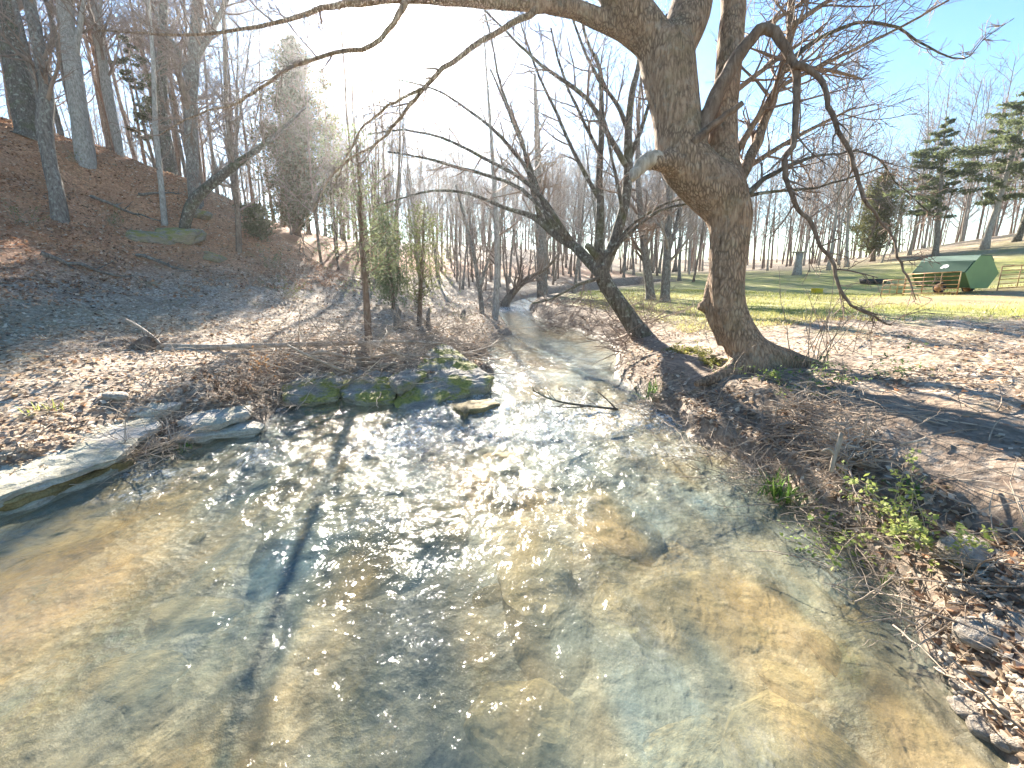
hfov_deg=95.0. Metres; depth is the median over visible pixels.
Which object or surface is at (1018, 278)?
gate panel
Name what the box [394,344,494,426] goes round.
boulder
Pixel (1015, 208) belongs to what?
bare tree
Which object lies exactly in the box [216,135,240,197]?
bare tree
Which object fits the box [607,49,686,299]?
bare tree
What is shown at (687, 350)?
moss cushion
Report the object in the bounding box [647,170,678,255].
bare tree
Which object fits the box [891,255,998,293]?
livestock feeder
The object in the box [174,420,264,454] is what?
rock slab
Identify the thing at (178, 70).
bare tree
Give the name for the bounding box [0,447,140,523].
rock slab
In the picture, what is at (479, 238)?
bare tree
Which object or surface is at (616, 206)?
bare tree
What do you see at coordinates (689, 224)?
bare tree
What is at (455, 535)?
submerged rock
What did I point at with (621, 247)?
bare tree
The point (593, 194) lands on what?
bare tree
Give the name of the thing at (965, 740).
stone
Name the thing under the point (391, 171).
bare tree
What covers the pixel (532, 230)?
bare tree
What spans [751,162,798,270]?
bare tree
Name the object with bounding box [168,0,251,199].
bare tree
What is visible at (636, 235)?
bare tree
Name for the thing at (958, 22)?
sky
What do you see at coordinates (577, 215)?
bare tree
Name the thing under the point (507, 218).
bare tree
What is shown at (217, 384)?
shrub
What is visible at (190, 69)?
bare tree
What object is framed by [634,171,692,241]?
bare tree
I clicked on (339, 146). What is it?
bare tree
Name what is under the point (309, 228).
bare tree
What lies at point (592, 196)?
bare tree
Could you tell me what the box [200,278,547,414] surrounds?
brushwood
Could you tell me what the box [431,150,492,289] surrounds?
bare tree
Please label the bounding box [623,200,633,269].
bare tree
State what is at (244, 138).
bare tree
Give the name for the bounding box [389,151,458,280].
bare tree
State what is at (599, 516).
submerged rock
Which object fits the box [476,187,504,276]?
bare tree
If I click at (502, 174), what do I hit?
bare tree
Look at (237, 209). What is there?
bare tree
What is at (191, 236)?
rock
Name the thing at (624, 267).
bare tree
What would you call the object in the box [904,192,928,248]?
bare tree
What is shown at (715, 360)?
moss cushion
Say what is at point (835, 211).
bare tree
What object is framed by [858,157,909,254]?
bare tree
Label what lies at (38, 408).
grass tuft
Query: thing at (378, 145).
bare tree
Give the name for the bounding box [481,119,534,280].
bare tree
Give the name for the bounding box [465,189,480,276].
bare tree
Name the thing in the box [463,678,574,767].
submerged rock
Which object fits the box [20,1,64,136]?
bare tree
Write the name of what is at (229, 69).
bare tree
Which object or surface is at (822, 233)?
bare tree
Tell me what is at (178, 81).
bare tree
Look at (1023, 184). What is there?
bare tree
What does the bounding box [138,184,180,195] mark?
fallen branch
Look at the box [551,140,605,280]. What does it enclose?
bare tree
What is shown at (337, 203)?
bare tree
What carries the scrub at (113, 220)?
on the ground at (348, 660)
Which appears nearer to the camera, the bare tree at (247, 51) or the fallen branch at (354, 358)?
the fallen branch at (354, 358)
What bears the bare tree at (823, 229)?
on the ground at (348, 660)
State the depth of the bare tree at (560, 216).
44.32 m
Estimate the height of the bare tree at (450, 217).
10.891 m
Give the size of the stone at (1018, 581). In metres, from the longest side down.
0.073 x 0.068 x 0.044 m
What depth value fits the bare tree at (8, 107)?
26.57 m
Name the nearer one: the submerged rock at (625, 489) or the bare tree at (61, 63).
the submerged rock at (625, 489)
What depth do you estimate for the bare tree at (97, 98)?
28.72 m
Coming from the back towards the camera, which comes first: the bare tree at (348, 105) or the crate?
the bare tree at (348, 105)
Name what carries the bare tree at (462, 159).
on the ground at (348, 660)
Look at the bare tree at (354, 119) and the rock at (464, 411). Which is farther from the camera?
the bare tree at (354, 119)
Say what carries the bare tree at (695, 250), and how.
on the ground at (348, 660)
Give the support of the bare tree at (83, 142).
on the ground at (348, 660)
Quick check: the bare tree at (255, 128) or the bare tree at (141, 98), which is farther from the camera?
the bare tree at (255, 128)
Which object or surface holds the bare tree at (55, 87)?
on the ground at (348, 660)
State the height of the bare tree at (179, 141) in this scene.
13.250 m
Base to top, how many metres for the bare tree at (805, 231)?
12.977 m
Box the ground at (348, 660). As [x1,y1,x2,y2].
[0,118,1023,767]
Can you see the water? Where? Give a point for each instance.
(524, 323)
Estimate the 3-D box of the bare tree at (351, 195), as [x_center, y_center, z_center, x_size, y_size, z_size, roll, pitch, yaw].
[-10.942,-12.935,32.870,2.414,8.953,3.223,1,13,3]
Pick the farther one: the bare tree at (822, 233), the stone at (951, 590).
the bare tree at (822, 233)
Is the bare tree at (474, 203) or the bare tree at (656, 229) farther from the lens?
the bare tree at (474, 203)
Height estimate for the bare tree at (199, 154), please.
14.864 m
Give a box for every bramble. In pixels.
[711,363,872,399]
[774,460,913,584]
[781,335,953,384]
[785,498,888,585]
[826,448,1023,579]
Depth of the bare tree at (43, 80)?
14.71 m
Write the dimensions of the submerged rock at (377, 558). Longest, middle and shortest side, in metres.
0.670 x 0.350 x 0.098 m
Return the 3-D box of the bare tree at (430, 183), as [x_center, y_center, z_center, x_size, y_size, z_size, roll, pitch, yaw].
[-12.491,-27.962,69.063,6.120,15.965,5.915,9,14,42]
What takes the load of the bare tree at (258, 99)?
on the ground at (348, 660)
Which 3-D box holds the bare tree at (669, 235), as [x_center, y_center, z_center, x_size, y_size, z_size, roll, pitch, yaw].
[6.342,-8.921,18.013,3.548,11.415,4.240,6,14,24]
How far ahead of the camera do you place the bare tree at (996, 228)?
47.07 m
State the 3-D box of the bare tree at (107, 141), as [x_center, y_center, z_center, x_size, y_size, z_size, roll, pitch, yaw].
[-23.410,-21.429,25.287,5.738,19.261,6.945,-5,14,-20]
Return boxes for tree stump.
[393,307,402,329]
[426,308,430,326]
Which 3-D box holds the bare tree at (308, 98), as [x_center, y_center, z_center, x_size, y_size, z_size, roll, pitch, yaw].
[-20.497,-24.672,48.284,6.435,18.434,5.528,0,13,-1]
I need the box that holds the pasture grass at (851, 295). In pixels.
[579,284,1023,332]
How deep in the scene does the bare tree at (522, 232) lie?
40.43 m
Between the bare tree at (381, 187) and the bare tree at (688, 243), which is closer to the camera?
the bare tree at (381, 187)
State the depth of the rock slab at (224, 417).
5.09 m
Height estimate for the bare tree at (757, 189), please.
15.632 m
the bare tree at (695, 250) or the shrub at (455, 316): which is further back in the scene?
the bare tree at (695, 250)
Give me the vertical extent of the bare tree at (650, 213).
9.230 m
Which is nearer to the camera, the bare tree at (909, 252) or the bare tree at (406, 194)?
the bare tree at (406, 194)
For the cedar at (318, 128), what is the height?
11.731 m
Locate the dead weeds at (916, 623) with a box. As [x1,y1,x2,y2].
[600,370,1023,712]
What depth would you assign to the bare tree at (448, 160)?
61.77 m
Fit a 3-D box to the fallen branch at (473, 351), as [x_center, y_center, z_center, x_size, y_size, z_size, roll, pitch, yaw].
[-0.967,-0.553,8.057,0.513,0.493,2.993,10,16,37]
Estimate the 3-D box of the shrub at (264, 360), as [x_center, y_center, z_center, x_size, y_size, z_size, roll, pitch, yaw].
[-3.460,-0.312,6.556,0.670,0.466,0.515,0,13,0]
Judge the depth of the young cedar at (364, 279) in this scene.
8.47 m
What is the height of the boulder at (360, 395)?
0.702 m
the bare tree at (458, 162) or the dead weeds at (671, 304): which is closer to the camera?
the dead weeds at (671, 304)
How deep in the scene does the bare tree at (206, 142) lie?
40.89 m
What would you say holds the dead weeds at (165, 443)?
on the ground at (348, 660)
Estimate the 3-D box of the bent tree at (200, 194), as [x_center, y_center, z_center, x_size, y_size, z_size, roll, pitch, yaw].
[-9.531,-7.854,16.630,5.488,5.723,2.124,3,13,12]
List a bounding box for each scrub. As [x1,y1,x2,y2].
[1,196,54,226]
[57,143,82,162]
[101,203,123,226]
[258,275,312,297]
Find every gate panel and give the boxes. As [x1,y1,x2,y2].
[881,279,906,294]
[902,271,961,294]
[996,264,1023,290]
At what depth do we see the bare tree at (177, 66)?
27.92 m
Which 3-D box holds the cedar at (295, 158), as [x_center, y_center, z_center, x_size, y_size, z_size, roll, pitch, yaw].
[-14.144,-16.807,31.860,8.354,13.202,8.976,-10,16,-36]
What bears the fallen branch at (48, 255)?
on the ground at (348, 660)
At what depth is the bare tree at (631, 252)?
62.02 m
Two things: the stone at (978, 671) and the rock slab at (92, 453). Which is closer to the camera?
the stone at (978, 671)
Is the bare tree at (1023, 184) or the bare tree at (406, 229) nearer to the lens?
the bare tree at (406, 229)
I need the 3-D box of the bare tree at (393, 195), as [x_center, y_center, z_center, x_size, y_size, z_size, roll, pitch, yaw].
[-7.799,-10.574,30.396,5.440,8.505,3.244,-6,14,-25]
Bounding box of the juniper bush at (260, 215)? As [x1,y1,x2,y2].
[232,198,280,243]
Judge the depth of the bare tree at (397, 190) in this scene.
25.29 m
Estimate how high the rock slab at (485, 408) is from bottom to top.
0.261 m
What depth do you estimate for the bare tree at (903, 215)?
74.55 m
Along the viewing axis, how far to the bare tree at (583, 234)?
62.81 m
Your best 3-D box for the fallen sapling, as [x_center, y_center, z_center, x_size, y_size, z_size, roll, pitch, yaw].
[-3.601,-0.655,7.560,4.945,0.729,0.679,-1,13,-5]
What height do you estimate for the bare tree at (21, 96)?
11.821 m
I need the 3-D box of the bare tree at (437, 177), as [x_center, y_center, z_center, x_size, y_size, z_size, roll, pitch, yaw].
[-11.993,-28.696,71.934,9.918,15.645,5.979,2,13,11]
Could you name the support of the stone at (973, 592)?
on the ground at (348, 660)
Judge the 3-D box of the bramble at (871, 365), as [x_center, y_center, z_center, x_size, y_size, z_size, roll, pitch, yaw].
[3.822,-0.290,5.172,1.579,0.583,1.106,12,18,43]
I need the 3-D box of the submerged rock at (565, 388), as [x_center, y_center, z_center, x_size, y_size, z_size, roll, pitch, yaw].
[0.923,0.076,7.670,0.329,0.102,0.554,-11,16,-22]
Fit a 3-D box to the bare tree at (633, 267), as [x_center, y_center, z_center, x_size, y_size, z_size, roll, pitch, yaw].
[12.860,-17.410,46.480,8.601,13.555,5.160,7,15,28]
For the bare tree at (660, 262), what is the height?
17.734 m
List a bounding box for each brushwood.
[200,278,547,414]
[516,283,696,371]
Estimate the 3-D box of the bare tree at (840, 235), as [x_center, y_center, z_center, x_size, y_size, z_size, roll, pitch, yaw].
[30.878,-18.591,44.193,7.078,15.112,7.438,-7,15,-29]
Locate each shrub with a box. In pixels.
[200,366,255,401]
[248,345,289,377]
[441,291,471,322]
[778,255,886,368]
[805,290,881,354]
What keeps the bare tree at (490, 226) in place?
on the ground at (348, 660)
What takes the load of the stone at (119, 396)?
on the ground at (348, 660)
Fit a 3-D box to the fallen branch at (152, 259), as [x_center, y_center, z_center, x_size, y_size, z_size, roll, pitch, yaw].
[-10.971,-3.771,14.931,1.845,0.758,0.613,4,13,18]
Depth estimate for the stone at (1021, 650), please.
1.91 m
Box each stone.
[101,391,128,400]
[932,619,945,632]
[935,534,996,569]
[946,584,969,596]
[946,696,981,719]
[948,678,961,690]
[952,616,1001,653]
[953,732,977,750]
[959,584,982,593]
[963,665,989,677]
[965,586,988,597]
[965,714,996,743]
[970,741,1002,767]
[979,612,1012,637]
[990,733,1013,752]
[1000,619,1016,628]
[1003,736,1023,751]
[1006,641,1023,653]
[1007,565,1023,575]
[1007,611,1023,631]
[1012,687,1023,708]
[1013,577,1023,590]
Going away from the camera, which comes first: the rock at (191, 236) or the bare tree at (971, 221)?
the rock at (191, 236)
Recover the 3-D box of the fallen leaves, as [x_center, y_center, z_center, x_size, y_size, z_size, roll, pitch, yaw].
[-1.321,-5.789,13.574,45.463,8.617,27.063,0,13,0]
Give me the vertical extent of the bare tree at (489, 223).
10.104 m
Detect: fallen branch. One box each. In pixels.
[40,251,139,281]
[90,195,168,223]
[135,253,190,272]
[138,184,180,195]
[286,344,378,382]
[296,337,431,360]
[378,336,504,366]
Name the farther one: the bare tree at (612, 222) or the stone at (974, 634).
the bare tree at (612, 222)
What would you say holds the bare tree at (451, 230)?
on the ground at (348, 660)
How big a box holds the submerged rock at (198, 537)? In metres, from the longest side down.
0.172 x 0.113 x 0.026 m
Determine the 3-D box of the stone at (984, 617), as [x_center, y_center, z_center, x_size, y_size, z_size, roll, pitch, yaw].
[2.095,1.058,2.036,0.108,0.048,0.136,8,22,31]
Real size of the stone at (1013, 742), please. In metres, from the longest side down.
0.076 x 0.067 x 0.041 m
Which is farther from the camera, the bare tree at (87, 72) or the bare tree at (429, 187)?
the bare tree at (429, 187)
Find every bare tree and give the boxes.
[0,0,36,140]
[0,0,78,223]
[0,52,11,119]
[1,2,82,133]
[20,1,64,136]
[22,1,130,78]
[23,0,56,65]
[25,19,97,131]
[26,4,124,142]
[35,0,109,143]
[38,0,143,160]
[39,13,97,133]
[42,0,123,168]
[45,0,68,110]
[53,0,112,150]
[73,0,148,151]
[74,0,138,145]
[74,0,138,156]
[76,0,168,164]
[87,12,152,146]
[88,0,258,193]
[89,0,186,167]
[90,0,236,176]
[98,0,227,128]
[104,0,206,170]
[104,0,209,175]
[106,0,189,157]
[107,0,247,182]
[108,0,174,99]
[108,1,220,133]
[112,0,269,209]
[112,1,184,155]
[114,34,154,152]
[117,0,219,175]
[122,0,186,225]
[125,48,171,165]
[128,0,233,183]
[144,1,222,118]
[146,0,189,174]
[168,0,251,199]
[168,73,213,150]
[174,0,286,199]
[175,11,224,181]
[179,68,272,187]
[184,2,273,205]
[198,78,252,196]
[198,99,223,178]
[199,0,268,252]
[201,0,263,149]
[213,66,258,204]
[215,59,275,201]
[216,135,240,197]
[218,24,313,225]
[220,1,277,222]
[230,43,274,217]
[239,0,306,227]
[252,88,286,191]
[254,100,302,234]
[265,3,276,171]
[265,3,349,234]
[274,53,345,265]
[304,119,353,269]
[305,59,336,216]
[309,121,347,249]
[310,88,349,241]
[311,66,358,236]
[313,7,372,283]
[314,126,352,249]
[322,131,349,238]
[325,29,341,239]
[331,87,403,245]
[332,43,370,263]
[333,0,387,278]
[335,130,371,261]
[335,158,352,239]
[338,21,374,256]
[338,91,414,201]
[339,63,361,194]
[339,150,356,248]
[342,143,373,245]
[345,7,406,277]
[345,8,383,224]
[345,41,385,202]
[347,115,380,241]
[350,127,390,232]
[350,159,433,251]
[352,188,376,259]
[353,166,378,266]
[354,7,410,284]
[358,87,452,257]
[361,6,410,261]
[362,142,391,226]
[362,151,386,254]
[364,151,401,256]
[367,4,410,271]
[369,118,414,222]
[371,29,406,239]
[373,77,437,247]
[376,145,399,246]
[377,115,465,270]
[381,6,430,265]
[382,170,408,237]
[385,40,403,240]
[387,70,419,262]
[387,174,408,248]
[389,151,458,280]
[390,204,414,288]
[392,120,484,277]
[392,199,417,287]
[397,73,424,254]
[400,165,419,253]
[400,185,447,275]
[404,141,454,226]
[405,63,431,251]
[406,169,439,259]
[407,135,440,243]
[407,181,439,283]
[410,119,479,247]
[410,141,468,239]
[413,163,434,216]
[421,95,460,258]
[423,78,448,256]
[424,61,450,260]
[425,157,454,266]
[429,187,448,273]
[431,148,466,267]
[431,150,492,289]
[431,169,465,275]
[432,165,458,257]
[432,177,454,271]
[433,117,505,222]
[436,171,471,281]
[438,99,529,286]
[441,174,464,255]
[442,139,530,286]
[442,169,466,276]
[442,194,477,290]
[445,152,499,254]
[446,81,464,258]
[449,157,476,253]
[453,185,482,287]
[454,179,513,313]
[456,169,481,281]
[456,177,477,278]
[457,154,486,241]
[462,200,494,279]
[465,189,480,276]
[468,10,525,319]
[470,189,503,290]
[472,155,511,281]
[474,134,541,225]
[476,166,522,233]
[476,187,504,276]
[476,189,492,273]
[479,181,504,261]
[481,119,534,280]
[483,169,520,288]
[485,154,515,272]
[488,204,508,265]
[490,169,542,274]
[499,130,579,246]
[500,231,573,309]
[508,182,535,271]
[510,165,580,232]
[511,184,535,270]
[513,58,557,297]
[516,173,547,279]
[518,164,546,262]
[521,100,572,273]
[522,109,574,213]
[525,150,573,279]
[529,149,594,273]
[540,134,593,275]
[543,133,571,222]
[543,155,576,284]
[544,66,651,291]
[549,159,580,279]
[549,166,571,278]
[549,176,572,280]
[550,95,651,292]
[550,159,572,274]
[550,168,590,267]
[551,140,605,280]
[555,114,646,246]
[562,142,593,276]
[565,150,609,277]
[567,178,586,273]
[568,165,594,270]
[577,171,627,247]
[579,154,605,235]
[580,194,592,265]
[583,158,616,240]
[584,138,656,277]
[587,153,650,241]
[591,123,665,271]
[593,178,628,271]
[593,187,633,271]
[603,142,657,272]
[605,175,636,270]
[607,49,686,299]
[608,147,663,274]
[608,171,634,273]
[618,97,701,272]
[623,198,635,269]
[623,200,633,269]
[627,182,663,252]
[630,120,657,270]
[630,177,653,270]
[632,2,706,301]
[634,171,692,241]
[641,119,689,269]
[643,175,684,272]
[644,171,698,280]
[644,175,705,271]
[646,177,673,275]
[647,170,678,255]
[648,188,676,269]
[654,190,686,238]
[655,184,694,271]
[659,200,708,274]
[664,205,704,252]
[677,202,701,270]
[681,217,708,270]
[683,209,707,271]
[688,212,706,281]
[691,216,704,270]
[739,127,776,234]
[747,181,769,247]
[749,134,774,237]
[749,156,764,222]
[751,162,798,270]
[751,171,772,265]
[763,164,820,266]
[772,145,838,265]
[777,166,819,265]
[786,157,841,259]
[791,192,832,263]
[792,31,905,266]
[797,99,888,264]
[799,127,888,264]
[801,135,853,263]
[805,49,879,269]
[808,143,878,261]
[836,166,869,259]
[851,141,900,257]
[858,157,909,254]
[873,142,938,262]
[879,89,946,252]
[887,54,969,255]
[890,99,978,247]
[892,160,915,241]
[895,138,959,251]
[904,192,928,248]
[906,180,968,248]
[921,58,1022,241]
[927,194,956,237]
[942,132,989,242]
[944,100,1023,241]
[950,165,990,230]
[964,112,1023,235]
[964,144,1023,220]
[971,153,1020,237]
[997,148,1023,223]
[1000,159,1023,233]
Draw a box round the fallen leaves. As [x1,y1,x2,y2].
[0,116,1023,763]
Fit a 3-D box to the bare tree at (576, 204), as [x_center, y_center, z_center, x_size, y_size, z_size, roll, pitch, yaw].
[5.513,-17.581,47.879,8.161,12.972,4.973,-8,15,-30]
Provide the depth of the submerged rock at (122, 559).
3.23 m
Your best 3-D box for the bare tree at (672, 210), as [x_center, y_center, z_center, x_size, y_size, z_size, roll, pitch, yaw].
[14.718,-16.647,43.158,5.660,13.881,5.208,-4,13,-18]
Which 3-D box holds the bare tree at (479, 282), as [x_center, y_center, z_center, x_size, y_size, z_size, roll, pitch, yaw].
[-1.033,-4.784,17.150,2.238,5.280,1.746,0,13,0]
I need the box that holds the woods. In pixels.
[0,3,1023,270]
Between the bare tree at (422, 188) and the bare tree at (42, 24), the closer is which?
the bare tree at (42, 24)
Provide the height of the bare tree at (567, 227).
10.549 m
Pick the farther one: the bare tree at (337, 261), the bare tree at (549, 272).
the bare tree at (549, 272)
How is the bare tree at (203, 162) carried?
on the ground at (348, 660)
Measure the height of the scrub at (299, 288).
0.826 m
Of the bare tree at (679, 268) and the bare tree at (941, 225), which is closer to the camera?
the bare tree at (679, 268)
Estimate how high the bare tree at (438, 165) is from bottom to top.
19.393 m
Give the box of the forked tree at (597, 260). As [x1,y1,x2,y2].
[360,0,691,340]
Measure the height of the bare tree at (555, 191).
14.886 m
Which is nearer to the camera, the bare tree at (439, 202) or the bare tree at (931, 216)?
the bare tree at (439, 202)
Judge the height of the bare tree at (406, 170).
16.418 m
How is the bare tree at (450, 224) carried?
on the ground at (348, 660)
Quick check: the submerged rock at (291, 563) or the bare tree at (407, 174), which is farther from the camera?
the bare tree at (407, 174)
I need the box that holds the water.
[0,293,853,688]
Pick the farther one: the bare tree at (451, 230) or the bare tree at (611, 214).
the bare tree at (611, 214)
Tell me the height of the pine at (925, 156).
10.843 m
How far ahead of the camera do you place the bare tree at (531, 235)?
61.34 m
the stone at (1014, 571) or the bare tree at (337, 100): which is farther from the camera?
the bare tree at (337, 100)
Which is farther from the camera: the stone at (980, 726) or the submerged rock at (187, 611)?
the submerged rock at (187, 611)
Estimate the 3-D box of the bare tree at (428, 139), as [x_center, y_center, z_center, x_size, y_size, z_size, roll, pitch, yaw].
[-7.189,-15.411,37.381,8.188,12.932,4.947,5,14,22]
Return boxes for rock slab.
[0,416,160,525]
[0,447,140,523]
[128,402,181,416]
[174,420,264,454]
[177,404,251,433]
[444,399,499,425]
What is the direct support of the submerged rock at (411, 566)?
on the ground at (348, 660)
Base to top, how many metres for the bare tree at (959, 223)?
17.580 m
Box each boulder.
[281,372,343,421]
[338,369,396,421]
[388,368,427,396]
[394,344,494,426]
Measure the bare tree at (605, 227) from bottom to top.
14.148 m
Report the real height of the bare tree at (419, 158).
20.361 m
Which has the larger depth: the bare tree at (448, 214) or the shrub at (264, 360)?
the bare tree at (448, 214)
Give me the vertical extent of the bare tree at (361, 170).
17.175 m
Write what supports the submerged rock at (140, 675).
on the ground at (348, 660)
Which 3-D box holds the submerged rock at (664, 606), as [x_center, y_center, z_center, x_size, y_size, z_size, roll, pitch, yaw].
[1.044,1.338,2.790,0.744,0.256,0.389,-8,15,-32]
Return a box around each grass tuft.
[14,398,76,415]
[175,442,194,451]
[630,373,664,399]
[749,464,812,506]
[880,474,934,499]
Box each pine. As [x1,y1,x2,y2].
[108,33,173,166]
[883,117,995,256]
[929,91,1023,249]
[986,139,1023,241]
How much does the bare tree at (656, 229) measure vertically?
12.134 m
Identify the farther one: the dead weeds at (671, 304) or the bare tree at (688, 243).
the bare tree at (688, 243)
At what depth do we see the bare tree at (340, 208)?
35.98 m
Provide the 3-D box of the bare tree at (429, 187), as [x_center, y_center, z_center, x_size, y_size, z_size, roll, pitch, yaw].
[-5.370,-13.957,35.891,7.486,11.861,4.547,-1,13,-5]
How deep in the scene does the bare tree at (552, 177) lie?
40.24 m
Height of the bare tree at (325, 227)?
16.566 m
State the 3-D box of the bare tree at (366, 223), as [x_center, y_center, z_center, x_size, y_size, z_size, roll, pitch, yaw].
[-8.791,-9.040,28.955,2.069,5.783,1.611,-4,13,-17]
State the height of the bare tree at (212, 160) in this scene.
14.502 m
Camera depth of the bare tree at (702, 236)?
38.64 m
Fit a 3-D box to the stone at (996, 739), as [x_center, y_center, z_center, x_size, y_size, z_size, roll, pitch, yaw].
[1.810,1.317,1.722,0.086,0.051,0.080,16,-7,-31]
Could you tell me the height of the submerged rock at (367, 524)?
0.306 m
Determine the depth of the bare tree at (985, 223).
66.73 m
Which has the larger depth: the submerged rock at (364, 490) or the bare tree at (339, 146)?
the bare tree at (339, 146)
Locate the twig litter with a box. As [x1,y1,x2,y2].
[0,289,1023,731]
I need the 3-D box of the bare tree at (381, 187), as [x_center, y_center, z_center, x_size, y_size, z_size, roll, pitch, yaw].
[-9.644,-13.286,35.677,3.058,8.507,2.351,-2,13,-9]
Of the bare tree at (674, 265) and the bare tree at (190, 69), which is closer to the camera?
the bare tree at (190, 69)
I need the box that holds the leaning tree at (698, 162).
[62,0,1013,386]
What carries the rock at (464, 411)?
in the water
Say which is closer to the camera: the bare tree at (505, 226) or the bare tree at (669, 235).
the bare tree at (669, 235)
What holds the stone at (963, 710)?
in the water
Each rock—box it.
[0,516,125,559]
[87,650,190,702]
[106,552,134,567]
[125,230,174,244]
[148,487,202,509]
[149,596,243,628]
[154,227,206,244]
[189,532,206,543]
[194,209,212,219]
[203,251,226,262]
[228,466,305,498]
[261,495,464,556]
[278,554,312,573]
[345,479,404,496]
[360,538,421,570]
[390,547,429,582]
[437,527,468,544]
[459,406,469,432]
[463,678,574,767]
[464,446,524,487]
[472,583,501,607]
[496,532,572,633]
[527,491,554,501]
[548,436,562,440]
[555,483,568,487]
[558,383,579,392]
[563,488,665,562]
[592,583,639,626]
[599,483,632,499]
[620,569,741,635]
[642,714,724,767]
[719,689,873,767]
[759,659,814,701]
[800,630,841,676]
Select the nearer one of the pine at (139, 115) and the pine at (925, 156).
the pine at (139, 115)
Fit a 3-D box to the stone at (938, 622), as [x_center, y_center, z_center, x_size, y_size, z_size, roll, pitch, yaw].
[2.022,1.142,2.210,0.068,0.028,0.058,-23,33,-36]
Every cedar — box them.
[239,32,362,236]
[285,118,431,340]
[304,68,353,256]
[348,200,429,309]
[381,201,465,326]
[839,170,914,261]
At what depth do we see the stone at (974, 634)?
2.00 m
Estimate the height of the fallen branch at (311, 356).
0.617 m
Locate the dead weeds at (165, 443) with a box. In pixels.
[75,323,327,493]
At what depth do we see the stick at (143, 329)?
7.39 m
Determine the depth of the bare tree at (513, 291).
24.78 m
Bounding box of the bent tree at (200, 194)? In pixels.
[179,70,309,228]
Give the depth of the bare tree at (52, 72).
36.61 m
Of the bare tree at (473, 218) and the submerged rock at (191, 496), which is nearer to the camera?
the submerged rock at (191, 496)
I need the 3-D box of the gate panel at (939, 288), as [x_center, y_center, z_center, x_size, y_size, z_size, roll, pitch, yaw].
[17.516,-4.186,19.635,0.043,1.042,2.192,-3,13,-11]
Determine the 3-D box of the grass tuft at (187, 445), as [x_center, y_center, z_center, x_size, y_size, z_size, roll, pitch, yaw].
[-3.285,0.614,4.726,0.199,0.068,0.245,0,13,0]
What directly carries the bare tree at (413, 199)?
on the ground at (348, 660)
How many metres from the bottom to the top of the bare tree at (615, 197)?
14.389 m
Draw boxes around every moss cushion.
[661,340,712,355]
[694,352,727,367]
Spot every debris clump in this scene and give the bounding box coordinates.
[745,370,854,492]
[775,383,919,510]
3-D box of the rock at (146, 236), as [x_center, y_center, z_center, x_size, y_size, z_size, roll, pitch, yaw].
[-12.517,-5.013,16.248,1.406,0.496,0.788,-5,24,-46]
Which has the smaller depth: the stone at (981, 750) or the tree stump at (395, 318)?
the stone at (981, 750)
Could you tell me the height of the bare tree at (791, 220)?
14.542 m
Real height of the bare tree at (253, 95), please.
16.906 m
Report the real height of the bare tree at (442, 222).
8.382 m
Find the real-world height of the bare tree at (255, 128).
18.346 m
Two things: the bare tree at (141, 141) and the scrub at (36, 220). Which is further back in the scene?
the bare tree at (141, 141)
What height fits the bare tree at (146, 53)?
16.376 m
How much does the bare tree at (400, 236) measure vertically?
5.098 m
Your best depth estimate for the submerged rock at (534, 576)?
2.83 m
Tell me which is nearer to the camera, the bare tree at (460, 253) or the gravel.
the gravel
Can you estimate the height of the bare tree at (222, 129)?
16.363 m
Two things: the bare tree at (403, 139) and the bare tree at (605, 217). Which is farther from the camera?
the bare tree at (605, 217)
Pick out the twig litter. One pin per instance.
(1016, 501)
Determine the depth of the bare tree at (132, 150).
31.72 m
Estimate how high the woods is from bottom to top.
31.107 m
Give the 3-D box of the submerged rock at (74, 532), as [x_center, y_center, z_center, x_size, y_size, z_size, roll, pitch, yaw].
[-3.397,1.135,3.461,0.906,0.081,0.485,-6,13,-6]
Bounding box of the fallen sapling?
[117,324,443,355]
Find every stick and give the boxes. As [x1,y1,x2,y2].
[125,319,163,347]
[821,432,847,472]
[900,437,926,444]
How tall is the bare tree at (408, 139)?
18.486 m
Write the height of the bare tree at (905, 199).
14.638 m
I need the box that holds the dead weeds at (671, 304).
[592,284,713,344]
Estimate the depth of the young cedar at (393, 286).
15.89 m
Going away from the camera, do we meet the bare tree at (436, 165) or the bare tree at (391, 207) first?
the bare tree at (391, 207)
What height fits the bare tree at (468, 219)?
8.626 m
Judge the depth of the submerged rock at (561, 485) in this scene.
4.49 m
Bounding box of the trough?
[859,279,887,282]
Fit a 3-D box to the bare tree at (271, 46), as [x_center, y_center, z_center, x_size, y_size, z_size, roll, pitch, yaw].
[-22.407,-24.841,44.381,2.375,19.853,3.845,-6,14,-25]
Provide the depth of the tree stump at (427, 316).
11.38 m
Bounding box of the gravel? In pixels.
[918,552,1023,767]
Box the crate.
[811,288,823,293]
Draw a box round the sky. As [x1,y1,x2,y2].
[0,0,1023,259]
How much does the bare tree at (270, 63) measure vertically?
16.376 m
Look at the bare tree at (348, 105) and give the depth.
54.25 m
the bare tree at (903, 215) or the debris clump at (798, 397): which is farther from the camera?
the bare tree at (903, 215)
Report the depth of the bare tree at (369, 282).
27.83 m
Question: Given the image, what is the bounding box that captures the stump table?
[791,251,807,274]
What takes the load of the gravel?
on the ground at (348, 660)
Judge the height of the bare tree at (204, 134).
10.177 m
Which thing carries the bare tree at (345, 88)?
on the ground at (348, 660)
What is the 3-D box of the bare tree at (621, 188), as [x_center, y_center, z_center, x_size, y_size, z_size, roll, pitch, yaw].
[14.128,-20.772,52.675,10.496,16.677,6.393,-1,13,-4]
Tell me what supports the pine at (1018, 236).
on the ground at (348, 660)
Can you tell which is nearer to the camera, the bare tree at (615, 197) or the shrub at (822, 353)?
the shrub at (822, 353)

